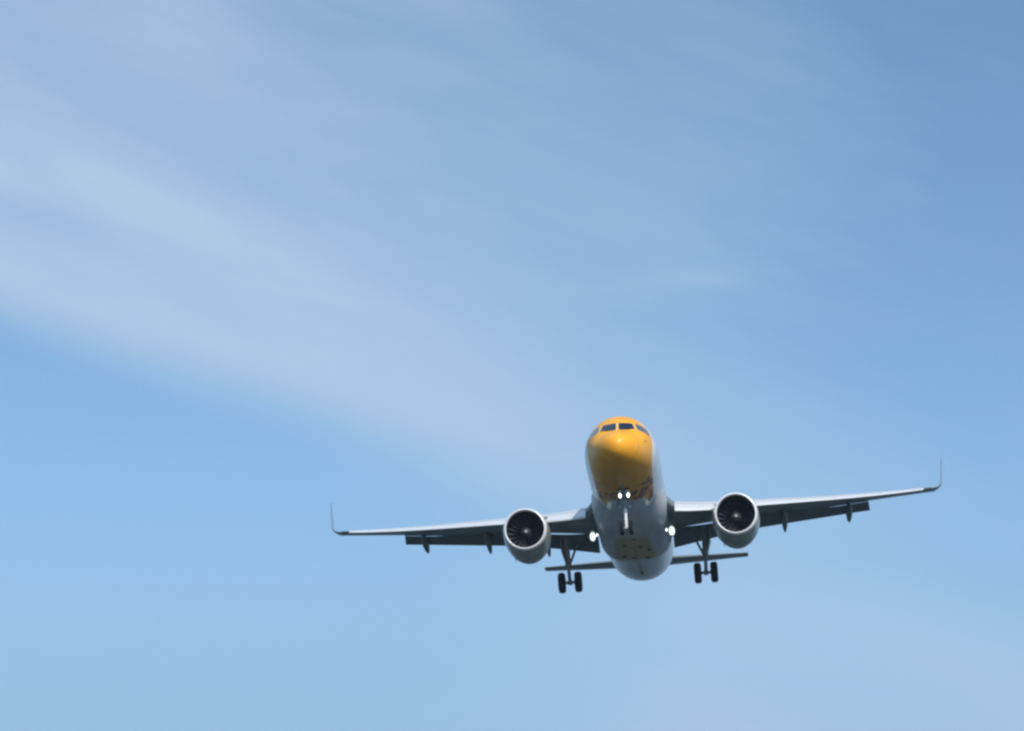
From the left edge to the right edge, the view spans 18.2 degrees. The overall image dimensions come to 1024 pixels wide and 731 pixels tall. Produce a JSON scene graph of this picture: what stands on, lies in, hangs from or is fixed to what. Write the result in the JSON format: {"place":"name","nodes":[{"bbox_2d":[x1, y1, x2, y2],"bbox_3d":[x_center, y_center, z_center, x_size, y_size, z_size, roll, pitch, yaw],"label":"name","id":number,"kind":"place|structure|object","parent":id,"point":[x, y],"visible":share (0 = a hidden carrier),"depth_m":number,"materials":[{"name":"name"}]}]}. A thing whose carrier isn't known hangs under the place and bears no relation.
{"place":"outdoors","nodes":[
{"label":"outdoors","id":0,"kind":"place"},
{"bbox_2d":[0,0,1023,730],"label":"sky","id":1,"kind":"structure","parent":0,"point":[265,265],"materials":[{"name":"blue"}]},
{"bbox_2d":[330,416,941,593],"bbox_3d":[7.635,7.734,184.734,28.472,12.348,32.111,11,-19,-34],"label":"airliner","id":2,"kind":"object","parent":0,"point":[635,517],"visible":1,"depth_m":176.30,"materials":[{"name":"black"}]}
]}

